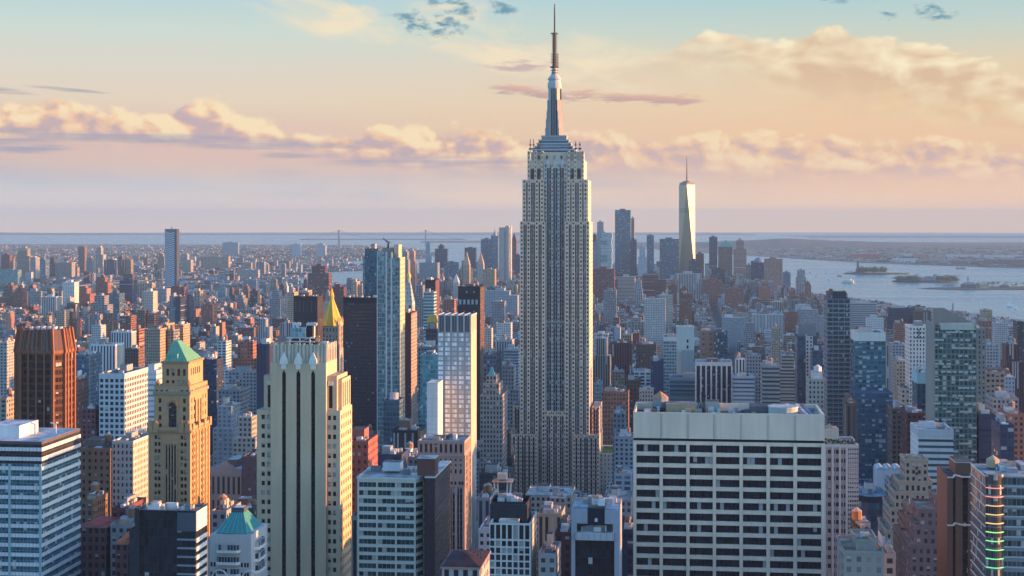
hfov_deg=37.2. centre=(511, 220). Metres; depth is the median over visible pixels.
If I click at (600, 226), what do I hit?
tower
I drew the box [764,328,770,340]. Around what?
building
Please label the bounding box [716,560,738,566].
window
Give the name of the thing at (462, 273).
tower
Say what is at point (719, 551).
window
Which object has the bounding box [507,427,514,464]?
tower
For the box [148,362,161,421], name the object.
office block
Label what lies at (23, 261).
tower
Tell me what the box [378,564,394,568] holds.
window
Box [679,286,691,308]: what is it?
tower
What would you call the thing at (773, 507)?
window
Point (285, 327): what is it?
tower
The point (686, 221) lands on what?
skyscraper
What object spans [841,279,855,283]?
ferry
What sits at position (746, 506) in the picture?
window
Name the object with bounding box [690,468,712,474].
window
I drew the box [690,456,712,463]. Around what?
window
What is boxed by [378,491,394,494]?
window
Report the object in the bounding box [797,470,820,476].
window
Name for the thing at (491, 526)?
window
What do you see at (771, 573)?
window
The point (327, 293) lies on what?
building
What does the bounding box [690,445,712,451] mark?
window
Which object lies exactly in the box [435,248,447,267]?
tower
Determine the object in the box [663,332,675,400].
campus tower
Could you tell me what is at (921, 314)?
tower
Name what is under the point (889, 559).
tower
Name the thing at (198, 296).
tower
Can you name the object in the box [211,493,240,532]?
tower
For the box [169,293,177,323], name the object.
tower
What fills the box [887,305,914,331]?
tower
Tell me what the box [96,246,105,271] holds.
tower
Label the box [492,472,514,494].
rooftop plant
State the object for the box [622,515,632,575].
tower
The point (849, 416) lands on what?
tower
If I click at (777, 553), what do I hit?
window
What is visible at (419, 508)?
corner window
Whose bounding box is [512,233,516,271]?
tower
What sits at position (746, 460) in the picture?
window
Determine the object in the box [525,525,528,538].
window
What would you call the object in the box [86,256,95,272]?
tower
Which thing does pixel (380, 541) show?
window
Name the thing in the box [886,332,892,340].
building
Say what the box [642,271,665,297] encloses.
tower
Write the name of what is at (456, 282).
tower
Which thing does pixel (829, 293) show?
tower
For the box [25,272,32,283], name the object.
building
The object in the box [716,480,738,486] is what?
window
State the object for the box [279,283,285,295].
building
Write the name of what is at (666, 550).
window
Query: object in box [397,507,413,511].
window
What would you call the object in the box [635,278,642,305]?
tower
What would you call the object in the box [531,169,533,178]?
window
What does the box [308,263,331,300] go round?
tower
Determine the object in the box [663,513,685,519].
window
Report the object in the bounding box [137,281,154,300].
tower
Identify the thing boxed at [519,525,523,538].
window
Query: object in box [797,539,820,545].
window
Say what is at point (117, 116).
sky
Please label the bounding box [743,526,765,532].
window
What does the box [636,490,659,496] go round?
window
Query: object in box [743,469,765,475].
window
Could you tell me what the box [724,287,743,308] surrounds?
tower
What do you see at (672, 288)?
tower
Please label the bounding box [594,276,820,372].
city ground
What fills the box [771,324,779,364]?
tower
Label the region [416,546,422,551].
corner window
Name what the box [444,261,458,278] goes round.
tower
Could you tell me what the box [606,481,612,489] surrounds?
building
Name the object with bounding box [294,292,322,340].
office tower
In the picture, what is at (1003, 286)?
harbour hall
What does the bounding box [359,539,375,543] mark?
window
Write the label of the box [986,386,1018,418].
tower
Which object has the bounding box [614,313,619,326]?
building
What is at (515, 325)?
building
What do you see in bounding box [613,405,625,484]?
tower
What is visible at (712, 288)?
tower
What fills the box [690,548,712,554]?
window
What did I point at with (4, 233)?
hills
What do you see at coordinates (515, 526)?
window
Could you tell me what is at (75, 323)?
tower
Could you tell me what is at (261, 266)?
tower
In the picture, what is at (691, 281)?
tower
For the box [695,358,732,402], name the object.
office tower
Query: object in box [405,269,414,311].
clock tower
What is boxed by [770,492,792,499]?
window
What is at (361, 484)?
window
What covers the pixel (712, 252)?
tower
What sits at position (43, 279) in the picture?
building
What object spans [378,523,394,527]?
window
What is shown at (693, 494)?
window
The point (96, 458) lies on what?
apartment block
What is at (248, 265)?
building
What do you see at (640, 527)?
window
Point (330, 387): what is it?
shoulder window
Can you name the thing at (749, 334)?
tower
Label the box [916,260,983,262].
port building
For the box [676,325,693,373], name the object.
campus tower
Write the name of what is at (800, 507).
window
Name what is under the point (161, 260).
tower
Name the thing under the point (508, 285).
building
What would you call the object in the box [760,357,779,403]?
tower
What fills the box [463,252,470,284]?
tower
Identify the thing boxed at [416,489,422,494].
corner window
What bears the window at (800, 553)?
in the office tower at (728, 489)
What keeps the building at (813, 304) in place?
on the city ground
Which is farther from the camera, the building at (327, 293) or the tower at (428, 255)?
the tower at (428, 255)
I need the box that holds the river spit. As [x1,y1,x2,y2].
[925,286,1023,289]
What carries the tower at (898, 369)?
on the city ground
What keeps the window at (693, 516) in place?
in the office tower at (728, 489)
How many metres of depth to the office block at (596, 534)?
539.79 m
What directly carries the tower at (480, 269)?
on the city ground
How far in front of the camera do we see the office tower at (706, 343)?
1739.19 m
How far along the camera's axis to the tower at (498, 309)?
3298.79 m
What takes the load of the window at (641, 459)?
in the office tower at (728, 489)
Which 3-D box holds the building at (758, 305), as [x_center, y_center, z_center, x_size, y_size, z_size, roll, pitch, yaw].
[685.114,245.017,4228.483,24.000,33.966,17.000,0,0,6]
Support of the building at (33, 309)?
on the city ground
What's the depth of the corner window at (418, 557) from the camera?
600.73 m
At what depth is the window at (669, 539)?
598.98 m
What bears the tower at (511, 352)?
on the city ground
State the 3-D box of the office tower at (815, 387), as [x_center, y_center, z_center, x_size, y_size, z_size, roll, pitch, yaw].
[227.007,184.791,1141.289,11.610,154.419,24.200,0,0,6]
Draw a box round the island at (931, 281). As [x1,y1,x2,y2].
[892,280,958,282]
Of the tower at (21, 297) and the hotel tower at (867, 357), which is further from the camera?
the tower at (21, 297)
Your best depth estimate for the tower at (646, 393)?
1449.49 m
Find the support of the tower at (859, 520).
on the city ground
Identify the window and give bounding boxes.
[169,403,175,426]
[194,400,195,423]
[197,399,198,420]
[200,398,201,421]
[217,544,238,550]
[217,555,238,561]
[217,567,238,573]
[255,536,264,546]
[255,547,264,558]
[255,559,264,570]
[268,385,270,406]
[329,386,331,407]
[359,482,375,486]
[359,490,375,494]
[359,498,375,502]
[359,506,375,510]
[359,514,375,518]
[359,523,375,527]
[359,531,375,535]
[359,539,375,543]
[359,547,375,551]
[359,555,375,559]
[359,563,375,567]
[359,571,375,575]
[378,482,394,486]
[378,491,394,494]
[378,499,394,503]
[378,507,394,511]
[378,515,394,519]
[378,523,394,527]
[378,531,394,535]
[378,539,394,543]
[378,547,394,551]
[378,555,394,559]
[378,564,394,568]
[378,572,394,575]
[397,483,413,487]
[397,491,413,495]
[397,499,413,503]
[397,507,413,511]
[397,515,413,519]
[397,523,413,527]
[397,532,413,536]
[397,540,413,544]
[397,548,413,552]
[397,556,413,560]
[397,564,413,568]
[397,572,413,575]
[416,481,422,486]
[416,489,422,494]
[416,497,422,503]
[416,506,422,511]
[416,514,422,519]
[416,522,422,527]
[416,530,422,535]
[416,538,422,543]
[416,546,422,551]
[416,554,422,559]
[416,562,422,568]
[445,428,469,434]
[490,525,493,537]
[496,525,499,538]
[502,525,505,538]
[508,525,511,538]
[514,525,517,538]
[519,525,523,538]
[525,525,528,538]
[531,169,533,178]
[537,169,540,178]
[551,88,560,134]
[570,168,573,178]
[577,168,580,178]
[636,444,659,451]
[636,455,659,462]
[636,467,659,473]
[636,478,659,485]
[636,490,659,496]
[636,501,659,507]
[636,512,659,519]
[636,524,659,530]
[636,535,659,541]
[636,546,659,553]
[636,558,659,564]
[636,569,659,575]
[663,445,685,451]
[663,456,685,462]
[663,467,685,474]
[663,479,685,485]
[663,490,685,496]
[663,501,685,508]
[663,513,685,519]
[663,524,685,531]
[663,536,685,542]
[663,547,685,553]
[663,558,685,565]
[663,570,685,575]
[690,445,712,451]
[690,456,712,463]
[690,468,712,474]
[690,479,712,486]
[690,491,712,497]
[690,502,712,508]
[690,513,712,520]
[690,525,712,531]
[690,536,712,543]
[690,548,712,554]
[690,559,712,565]
[690,570,712,575]
[716,445,738,452]
[716,457,738,463]
[716,468,738,475]
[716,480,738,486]
[716,491,738,498]
[716,503,738,509]
[716,514,738,520]
[716,525,738,532]
[716,537,738,543]
[716,548,738,555]
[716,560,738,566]
[716,571,738,575]
[743,446,765,452]
[743,457,765,464]
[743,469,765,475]
[743,480,765,487]
[743,492,765,498]
[743,503,765,509]
[743,515,765,521]
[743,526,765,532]
[743,537,765,544]
[743,549,765,555]
[743,560,765,567]
[743,572,765,575]
[770,446,792,453]
[770,458,792,464]
[770,469,792,476]
[770,481,792,487]
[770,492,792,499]
[770,504,792,510]
[770,515,792,522]
[770,527,792,533]
[770,538,792,544]
[770,549,792,556]
[770,561,792,567]
[770,572,792,575]
[797,447,820,453]
[797,458,820,465]
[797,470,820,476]
[797,481,820,488]
[797,493,820,499]
[797,504,820,511]
[797,516,820,522]
[797,527,820,534]
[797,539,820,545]
[797,550,820,557]
[797,562,820,568]
[797,573,820,575]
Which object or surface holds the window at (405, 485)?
in the office block at (390, 517)
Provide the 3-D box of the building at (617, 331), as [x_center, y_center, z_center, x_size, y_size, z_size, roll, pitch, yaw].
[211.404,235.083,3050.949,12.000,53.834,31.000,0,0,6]
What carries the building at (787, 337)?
on the city ground
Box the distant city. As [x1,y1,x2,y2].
[0,245,1023,575]
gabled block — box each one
[114,531,128,575]
[440,540,490,575]
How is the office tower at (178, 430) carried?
on the city ground
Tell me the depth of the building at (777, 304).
4214.35 m
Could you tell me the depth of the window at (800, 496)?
593.16 m
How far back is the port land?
12037.84 m
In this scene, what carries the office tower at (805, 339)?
on the city ground
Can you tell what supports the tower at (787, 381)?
on the city ground
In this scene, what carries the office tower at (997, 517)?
on the city ground
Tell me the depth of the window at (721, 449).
596.64 m
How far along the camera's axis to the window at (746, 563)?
595.48 m
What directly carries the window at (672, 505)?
in the office tower at (728, 489)
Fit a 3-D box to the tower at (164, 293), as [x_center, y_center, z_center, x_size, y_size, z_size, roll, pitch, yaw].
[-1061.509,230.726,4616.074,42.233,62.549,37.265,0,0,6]
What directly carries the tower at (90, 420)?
on the city ground
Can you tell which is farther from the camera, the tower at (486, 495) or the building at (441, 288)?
the building at (441, 288)
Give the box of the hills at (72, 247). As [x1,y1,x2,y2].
[0,245,309,248]
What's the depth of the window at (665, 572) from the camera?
598.98 m
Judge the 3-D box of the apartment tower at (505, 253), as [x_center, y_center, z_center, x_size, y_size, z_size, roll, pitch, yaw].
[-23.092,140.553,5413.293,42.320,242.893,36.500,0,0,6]
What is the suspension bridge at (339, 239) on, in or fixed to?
on the sea
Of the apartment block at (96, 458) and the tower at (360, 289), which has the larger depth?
the tower at (360, 289)
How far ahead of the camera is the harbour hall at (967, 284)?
5880.00 m
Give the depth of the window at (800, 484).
593.16 m
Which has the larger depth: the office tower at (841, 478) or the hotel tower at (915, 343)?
the hotel tower at (915, 343)
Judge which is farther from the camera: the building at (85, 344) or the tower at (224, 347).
the building at (85, 344)
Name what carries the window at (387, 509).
in the office block at (390, 517)
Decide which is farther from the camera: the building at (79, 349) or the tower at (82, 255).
the tower at (82, 255)
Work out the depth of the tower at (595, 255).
5899.00 m
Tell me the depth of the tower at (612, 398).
1379.29 m
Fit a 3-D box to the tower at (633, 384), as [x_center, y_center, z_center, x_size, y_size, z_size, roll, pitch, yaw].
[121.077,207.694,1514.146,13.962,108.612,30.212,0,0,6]
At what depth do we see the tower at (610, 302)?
3698.68 m
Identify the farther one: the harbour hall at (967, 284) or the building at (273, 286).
the harbour hall at (967, 284)
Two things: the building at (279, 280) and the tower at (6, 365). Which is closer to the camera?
the tower at (6, 365)
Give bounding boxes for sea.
[0,232,1023,319]
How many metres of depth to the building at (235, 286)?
5180.73 m
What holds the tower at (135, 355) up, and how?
on the city ground
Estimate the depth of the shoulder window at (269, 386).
641.51 m
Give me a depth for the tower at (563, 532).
649.60 m
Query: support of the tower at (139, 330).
on the city ground
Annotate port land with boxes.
[656,248,1023,267]
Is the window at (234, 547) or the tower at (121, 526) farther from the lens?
the tower at (121, 526)
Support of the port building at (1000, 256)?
on the port land
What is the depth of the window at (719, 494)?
596.64 m
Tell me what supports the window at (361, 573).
in the office block at (390, 517)
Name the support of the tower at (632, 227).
on the city ground
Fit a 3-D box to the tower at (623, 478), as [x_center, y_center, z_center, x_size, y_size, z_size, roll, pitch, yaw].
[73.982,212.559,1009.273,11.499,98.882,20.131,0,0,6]
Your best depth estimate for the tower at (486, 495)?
849.88 m
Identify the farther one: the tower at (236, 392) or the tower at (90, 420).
the tower at (236, 392)
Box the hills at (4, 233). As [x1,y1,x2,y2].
[0,232,754,234]
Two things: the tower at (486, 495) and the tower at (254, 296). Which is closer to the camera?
the tower at (486, 495)
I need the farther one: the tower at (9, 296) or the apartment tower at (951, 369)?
the tower at (9, 296)
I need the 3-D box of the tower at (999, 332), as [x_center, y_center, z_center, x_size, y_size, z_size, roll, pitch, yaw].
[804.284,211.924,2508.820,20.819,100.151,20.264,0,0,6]
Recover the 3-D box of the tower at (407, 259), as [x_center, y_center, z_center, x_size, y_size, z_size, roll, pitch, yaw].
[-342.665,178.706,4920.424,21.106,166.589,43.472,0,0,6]
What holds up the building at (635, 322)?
on the city ground
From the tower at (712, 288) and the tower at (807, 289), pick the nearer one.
the tower at (712, 288)
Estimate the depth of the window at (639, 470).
600.15 m
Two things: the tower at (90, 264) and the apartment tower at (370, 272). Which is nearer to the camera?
the apartment tower at (370, 272)
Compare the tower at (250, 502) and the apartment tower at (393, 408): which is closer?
the tower at (250, 502)
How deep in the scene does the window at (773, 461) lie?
594.32 m
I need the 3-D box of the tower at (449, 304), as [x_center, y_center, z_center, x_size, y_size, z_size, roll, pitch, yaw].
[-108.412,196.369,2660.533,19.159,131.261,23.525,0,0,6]
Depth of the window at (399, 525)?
598.39 m
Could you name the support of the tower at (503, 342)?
on the city ground
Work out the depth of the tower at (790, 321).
3298.36 m
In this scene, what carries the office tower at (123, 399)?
on the city ground
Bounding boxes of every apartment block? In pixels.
[81,432,111,515]
[112,430,147,506]
[242,447,256,499]
[352,426,377,513]
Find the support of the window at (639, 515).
in the office tower at (728, 489)
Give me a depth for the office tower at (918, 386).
1059.91 m
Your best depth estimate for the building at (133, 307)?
4134.10 m
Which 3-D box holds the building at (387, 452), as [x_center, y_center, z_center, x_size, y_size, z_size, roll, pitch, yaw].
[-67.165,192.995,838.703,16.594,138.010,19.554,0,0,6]
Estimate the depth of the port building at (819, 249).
12544.92 m
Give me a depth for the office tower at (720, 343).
1719.20 m
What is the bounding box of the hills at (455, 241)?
[420,241,519,242]
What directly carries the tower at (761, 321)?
on the city ground
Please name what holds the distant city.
on the shore
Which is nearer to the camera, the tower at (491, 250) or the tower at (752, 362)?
the tower at (752, 362)
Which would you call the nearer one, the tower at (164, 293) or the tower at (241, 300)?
the tower at (241, 300)
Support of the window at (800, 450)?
in the office tower at (728, 489)
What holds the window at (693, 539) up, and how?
in the office tower at (728, 489)
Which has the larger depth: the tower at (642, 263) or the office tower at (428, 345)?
the tower at (642, 263)
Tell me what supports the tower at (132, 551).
on the city ground
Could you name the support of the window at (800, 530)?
in the office tower at (728, 489)
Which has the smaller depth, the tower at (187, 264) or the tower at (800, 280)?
the tower at (800, 280)
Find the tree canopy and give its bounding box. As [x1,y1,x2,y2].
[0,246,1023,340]
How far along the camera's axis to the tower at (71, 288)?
4199.05 m
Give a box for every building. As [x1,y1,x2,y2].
[5,312,14,330]
[7,327,16,337]
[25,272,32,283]
[29,305,38,314]
[40,275,47,283]
[47,288,53,294]
[56,279,68,284]
[66,301,80,311]
[76,347,84,352]
[82,340,88,348]
[84,272,90,283]
[84,312,102,334]
[123,274,134,279]
[129,304,141,309]
[136,277,147,282]
[142,274,152,280]
[190,337,198,347]
[195,285,213,287]
[195,316,200,326]
[195,350,210,355]
[198,329,208,337]
[203,322,211,333]
[210,324,218,346]
[210,455,241,509]
[216,320,224,340]
[229,333,241,342]
[230,270,234,279]
[232,284,238,290]
[237,325,257,337]
[243,307,258,315]
[244,262,252,268]
[246,317,253,325]
[251,259,256,268]
[270,278,277,291]
[272,317,285,327]
[273,277,283,284]
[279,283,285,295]
[281,264,285,276]
[323,301,327,314]
[325,290,329,301]
[368,424,375,433]
[418,327,423,334]
[439,281,443,296]
[447,277,451,292]
[477,458,479,495]
[505,281,512,294]
[511,320,519,331]
[575,488,590,496]
[593,312,597,326]
[600,322,605,332]
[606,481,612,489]
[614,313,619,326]
[614,324,620,340]
[617,311,624,320]
[627,296,632,304]
[628,315,643,336]
[632,330,639,349]
[657,342,662,358]
[701,294,708,300]
[718,293,723,306]
[734,312,747,322]
[735,303,744,311]
[736,340,740,355]
[740,282,749,290]
[744,292,749,302]
[746,344,764,362]
[750,280,753,296]
[754,302,762,309]
[758,286,769,299]
[759,298,768,305]
[763,305,776,311]
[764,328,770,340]
[768,280,772,290]
[770,300,782,311]
[782,333,794,344]
[786,342,794,351]
[787,294,798,299]
[787,299,790,310]
[791,299,803,310]
[795,304,809,310]
[810,299,816,308]
[815,247,823,251]
[850,254,879,258]
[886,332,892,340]
[892,258,916,261]
[914,254,927,256]
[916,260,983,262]
[946,255,980,257]
[984,255,1022,257]
[984,259,1023,265]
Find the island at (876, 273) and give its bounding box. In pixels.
[844,273,908,273]
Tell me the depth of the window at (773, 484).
594.32 m
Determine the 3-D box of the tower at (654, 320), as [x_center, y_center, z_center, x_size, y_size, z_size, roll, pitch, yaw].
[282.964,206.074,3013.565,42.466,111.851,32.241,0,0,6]
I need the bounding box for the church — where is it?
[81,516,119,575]
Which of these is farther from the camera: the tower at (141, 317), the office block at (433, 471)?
the tower at (141, 317)
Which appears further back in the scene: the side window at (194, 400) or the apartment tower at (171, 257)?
the apartment tower at (171, 257)
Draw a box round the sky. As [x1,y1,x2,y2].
[0,0,1023,232]
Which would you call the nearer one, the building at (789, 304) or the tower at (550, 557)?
the tower at (550, 557)
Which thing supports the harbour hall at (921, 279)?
on the island at (931, 281)
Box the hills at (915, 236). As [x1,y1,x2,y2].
[780,235,1023,237]
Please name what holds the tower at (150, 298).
on the city ground
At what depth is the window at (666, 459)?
598.98 m
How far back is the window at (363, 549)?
600.00 m
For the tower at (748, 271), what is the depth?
5798.91 m
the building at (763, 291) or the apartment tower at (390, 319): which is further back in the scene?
the building at (763, 291)
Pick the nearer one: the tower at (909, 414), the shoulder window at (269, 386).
the shoulder window at (269, 386)
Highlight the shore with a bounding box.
[0,244,432,289]
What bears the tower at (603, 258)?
on the city ground
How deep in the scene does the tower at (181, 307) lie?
3385.19 m
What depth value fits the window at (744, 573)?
595.48 m
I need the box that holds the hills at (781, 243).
[637,238,1023,248]
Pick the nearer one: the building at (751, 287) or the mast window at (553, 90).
the mast window at (553, 90)
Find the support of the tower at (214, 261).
on the shore
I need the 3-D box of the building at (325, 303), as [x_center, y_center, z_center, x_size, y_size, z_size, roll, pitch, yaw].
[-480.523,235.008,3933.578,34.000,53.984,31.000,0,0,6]
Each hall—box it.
[873,463,899,491]
[903,276,922,280]
[923,276,932,279]
[942,284,953,287]
[961,277,976,287]
[978,284,989,287]
[999,284,1008,287]
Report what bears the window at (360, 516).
in the office block at (390, 517)
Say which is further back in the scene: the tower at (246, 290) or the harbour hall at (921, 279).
the harbour hall at (921, 279)
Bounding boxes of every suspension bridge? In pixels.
[300,230,464,245]
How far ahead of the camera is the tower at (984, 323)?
2798.45 m
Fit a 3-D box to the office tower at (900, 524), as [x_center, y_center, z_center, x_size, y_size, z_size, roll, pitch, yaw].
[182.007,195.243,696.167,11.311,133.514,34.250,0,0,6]
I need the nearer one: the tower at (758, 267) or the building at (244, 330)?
the building at (244, 330)
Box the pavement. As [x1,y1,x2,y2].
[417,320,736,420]
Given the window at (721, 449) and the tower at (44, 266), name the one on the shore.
the tower at (44, 266)
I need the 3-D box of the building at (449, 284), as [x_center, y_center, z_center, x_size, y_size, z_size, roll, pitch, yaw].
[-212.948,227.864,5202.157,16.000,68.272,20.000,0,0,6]
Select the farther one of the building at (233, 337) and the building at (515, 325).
the building at (515, 325)
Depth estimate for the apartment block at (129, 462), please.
799.91 m
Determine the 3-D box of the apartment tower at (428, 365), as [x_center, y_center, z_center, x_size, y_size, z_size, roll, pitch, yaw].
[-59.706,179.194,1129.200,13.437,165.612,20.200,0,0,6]
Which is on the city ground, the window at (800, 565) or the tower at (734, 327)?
the tower at (734, 327)
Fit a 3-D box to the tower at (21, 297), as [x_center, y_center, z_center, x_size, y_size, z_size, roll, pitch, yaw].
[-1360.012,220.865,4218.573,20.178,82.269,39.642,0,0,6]
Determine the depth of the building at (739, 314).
3597.18 m
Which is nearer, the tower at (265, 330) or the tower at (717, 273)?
the tower at (265, 330)
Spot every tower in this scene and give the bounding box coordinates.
[0,269,20,284]
[0,335,14,397]
[0,387,13,421]
[0,419,80,575]
[1,253,11,269]
[3,282,17,305]
[13,326,76,427]
[15,285,27,309]
[17,247,32,276]
[25,288,44,306]
[30,256,39,277]
[40,258,49,277]
[41,294,61,317]
[50,256,57,276]
[55,261,74,277]
[56,308,73,326]
[62,280,78,307]
[69,308,81,340]
[76,350,101,405]
[76,370,87,448]
[78,246,86,271]
[79,286,95,306]
[80,402,98,538]
[81,481,107,524]
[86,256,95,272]
[89,321,108,350]
[90,293,112,313]
[90,339,123,371]
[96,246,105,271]
[96,275,110,294]
[99,363,147,439]
[101,310,116,341]
[104,259,117,275]
[108,290,124,316]
[110,505,140,575]
[111,329,135,363]
[111,494,145,516]
[117,255,125,275]
[120,278,136,303]
[120,313,136,330]
[125,345,144,366]
[126,259,132,273]
[129,526,134,575]
[132,325,144,346]
[133,306,148,328]
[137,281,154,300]
[143,288,157,311]
[144,325,168,366]
[146,340,211,537]
[147,310,158,327]
[153,286,170,302]
[157,253,164,270]
[161,319,174,329]
[165,226,178,287]
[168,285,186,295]
[168,325,179,350]
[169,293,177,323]
[175,321,189,346]
[176,294,186,323]
[182,253,192,272]
[187,295,193,326]
[194,288,202,305]
[200,255,230,267]
[201,302,217,326]
[203,354,222,455]
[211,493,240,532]
[213,397,240,466]
[217,334,234,386]
[218,286,228,297]
[218,380,249,415]
[223,242,238,254]
[228,365,256,414]
[233,336,256,368]
[233,411,256,455]
[236,292,247,309]
[236,496,256,517]
[241,269,259,278]
[243,284,250,299]
[244,279,258,289]
[250,289,259,306]
[256,261,265,273]
[256,338,278,408]
[257,322,351,575]
[259,317,272,342]
[269,289,284,325]
[278,318,293,342]
[287,289,297,321]
[292,243,301,255]
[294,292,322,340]
[300,288,311,294]
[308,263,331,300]
[317,243,326,255]
[323,288,342,370]
[331,284,348,318]
[343,294,376,433]
[351,279,359,294]
[351,511,356,575]
[358,283,362,294]
[363,244,381,294]
[377,238,404,448]
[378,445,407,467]
[384,392,403,444]
[392,417,424,448]
[403,250,409,287]
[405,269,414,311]
[405,309,416,424]
[405,441,417,465]
[410,249,416,295]
[415,282,424,327]
[417,433,471,551]
[418,340,437,424]
[419,260,439,280]
[420,350,437,433]
[424,288,436,343]
[425,277,438,314]
[426,241,431,259]
[426,315,437,343]
[427,379,442,433]
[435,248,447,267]
[437,312,476,549]
[443,295,455,312]
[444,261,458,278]
[453,274,459,298]
[458,283,484,439]
[461,261,472,282]
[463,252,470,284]
[465,247,476,268]
[476,260,478,281]
[477,482,496,549]
[478,254,483,284]
[478,513,489,549]
[479,460,514,492]
[480,366,507,471]
[481,238,490,268]
[483,268,495,287]
[483,348,501,382]
[485,288,518,319]
[485,324,492,352]
[491,235,498,267]
[491,300,505,333]
[492,230,498,271]
[496,320,511,339]
[496,334,513,360]
[499,226,511,282]
[502,358,519,431]
[504,343,519,386]
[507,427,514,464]
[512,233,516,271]
[515,254,519,273]
[525,483,574,575]
[538,501,564,575]
[539,531,560,575]
[550,486,570,519]
[555,514,570,575]
[593,241,596,268]
[593,267,614,302]
[593,334,610,403]
[594,331,608,353]
[594,377,602,401]
[597,220,603,268]
[600,231,606,266]
[601,233,612,268]
[601,387,628,445]
[604,288,616,321]
[604,484,632,516]
[608,367,625,388]
[612,339,632,384]
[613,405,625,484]
[614,426,633,471]
[614,465,632,489]
[615,209,630,275]
[618,274,634,303]
[622,330,631,340]
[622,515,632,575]
[626,374,640,431]
[631,216,634,238]
[631,238,636,275]
[633,391,824,575]
[634,368,650,386]
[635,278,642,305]
[636,338,656,368]
[638,244,646,274]
[639,385,653,401]
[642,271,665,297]
[644,296,665,342]
[647,234,653,272]
[650,356,663,394]
[659,292,672,331]
[660,237,678,278]
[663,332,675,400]
[668,283,676,306]
[670,372,694,400]
[675,271,701,300]
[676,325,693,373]
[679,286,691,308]
[680,290,691,324]
[681,350,693,373]
[689,259,697,272]
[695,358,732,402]
[696,252,703,277]
[700,328,713,358]
[703,277,721,306]
[709,236,716,268]
[711,267,724,283]
[714,328,727,358]
[719,240,731,274]
[722,314,745,352]
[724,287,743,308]
[732,371,754,402]
[733,238,745,278]
[735,352,744,372]
[743,320,755,347]
[745,350,760,402]
[746,263,750,279]
[751,261,753,279]
[752,312,783,332]
[753,257,763,279]
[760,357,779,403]
[764,257,782,290]
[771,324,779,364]
[780,349,794,403]
[782,310,797,333]
[783,271,790,286]
[795,324,816,403]
[796,268,805,298]
[797,307,823,336]
[804,281,810,302]
[806,364,823,412]
[810,345,822,375]
[823,291,849,435]
[824,423,858,575]
[826,289,832,296]
[836,529,884,575]
[843,392,856,440]
[850,301,875,329]
[850,327,885,387]
[850,387,892,485]
[851,507,870,528]
[866,315,883,330]
[876,529,895,575]
[877,454,932,545]
[884,474,892,496]
[885,341,891,389]
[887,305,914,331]
[887,400,903,465]
[890,341,904,403]
[892,498,909,575]
[893,319,906,342]
[893,355,904,399]
[897,383,909,406]
[899,488,936,575]
[900,405,925,453]
[905,320,925,405]
[910,421,953,488]
[912,308,930,324]
[912,365,925,411]
[926,303,976,475]
[937,456,972,575]
[970,321,985,407]
[970,455,1023,575]
[976,318,991,341]
[977,402,994,463]
[980,308,991,320]
[986,339,1001,367]
[986,367,1004,392]
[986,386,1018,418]
[991,412,1014,460]
[992,319,1007,366]
[998,400,1023,461]
[1001,338,1023,413]
[1004,368,1014,395]
[1013,319,1023,361]
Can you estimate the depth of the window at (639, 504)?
600.15 m
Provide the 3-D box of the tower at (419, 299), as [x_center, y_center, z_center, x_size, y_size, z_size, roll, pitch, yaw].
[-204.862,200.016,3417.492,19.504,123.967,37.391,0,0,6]
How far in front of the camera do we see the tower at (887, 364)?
1899.51 m
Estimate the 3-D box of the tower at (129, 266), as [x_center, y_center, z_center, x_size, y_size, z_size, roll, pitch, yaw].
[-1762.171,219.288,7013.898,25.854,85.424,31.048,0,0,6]
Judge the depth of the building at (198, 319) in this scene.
3626.36 m
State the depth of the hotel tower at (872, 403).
1118.82 m
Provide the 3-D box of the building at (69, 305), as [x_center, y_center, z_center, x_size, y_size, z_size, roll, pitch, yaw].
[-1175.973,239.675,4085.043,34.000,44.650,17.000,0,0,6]
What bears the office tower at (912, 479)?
on the city ground
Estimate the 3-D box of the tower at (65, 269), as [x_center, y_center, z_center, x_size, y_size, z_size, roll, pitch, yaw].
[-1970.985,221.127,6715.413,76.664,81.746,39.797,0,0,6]
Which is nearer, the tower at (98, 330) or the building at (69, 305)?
the tower at (98, 330)
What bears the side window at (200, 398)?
in the office tower at (178, 430)
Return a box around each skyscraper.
[512,4,612,496]
[679,164,694,272]
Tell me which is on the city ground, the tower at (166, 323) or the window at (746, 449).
the tower at (166, 323)
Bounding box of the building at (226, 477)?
[210,455,241,509]
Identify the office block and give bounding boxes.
[135,500,206,575]
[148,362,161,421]
[207,505,266,575]
[356,460,424,575]
[417,455,450,575]
[489,492,536,575]
[571,494,621,575]
[859,481,886,535]
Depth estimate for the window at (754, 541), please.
595.48 m
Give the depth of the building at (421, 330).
3273.09 m
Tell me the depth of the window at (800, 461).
593.16 m
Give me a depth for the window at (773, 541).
594.32 m
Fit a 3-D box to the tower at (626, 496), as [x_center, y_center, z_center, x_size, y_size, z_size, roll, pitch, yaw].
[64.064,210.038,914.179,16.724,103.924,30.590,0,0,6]
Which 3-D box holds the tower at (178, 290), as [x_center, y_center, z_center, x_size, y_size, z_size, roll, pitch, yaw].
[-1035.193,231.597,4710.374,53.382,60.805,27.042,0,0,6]
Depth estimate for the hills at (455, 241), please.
18491.72 m
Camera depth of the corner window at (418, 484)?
600.73 m
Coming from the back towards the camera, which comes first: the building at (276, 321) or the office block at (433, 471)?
the building at (276, 321)
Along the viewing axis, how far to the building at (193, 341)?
2968.37 m
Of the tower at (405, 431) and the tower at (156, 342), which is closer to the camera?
the tower at (405, 431)
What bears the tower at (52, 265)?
on the shore

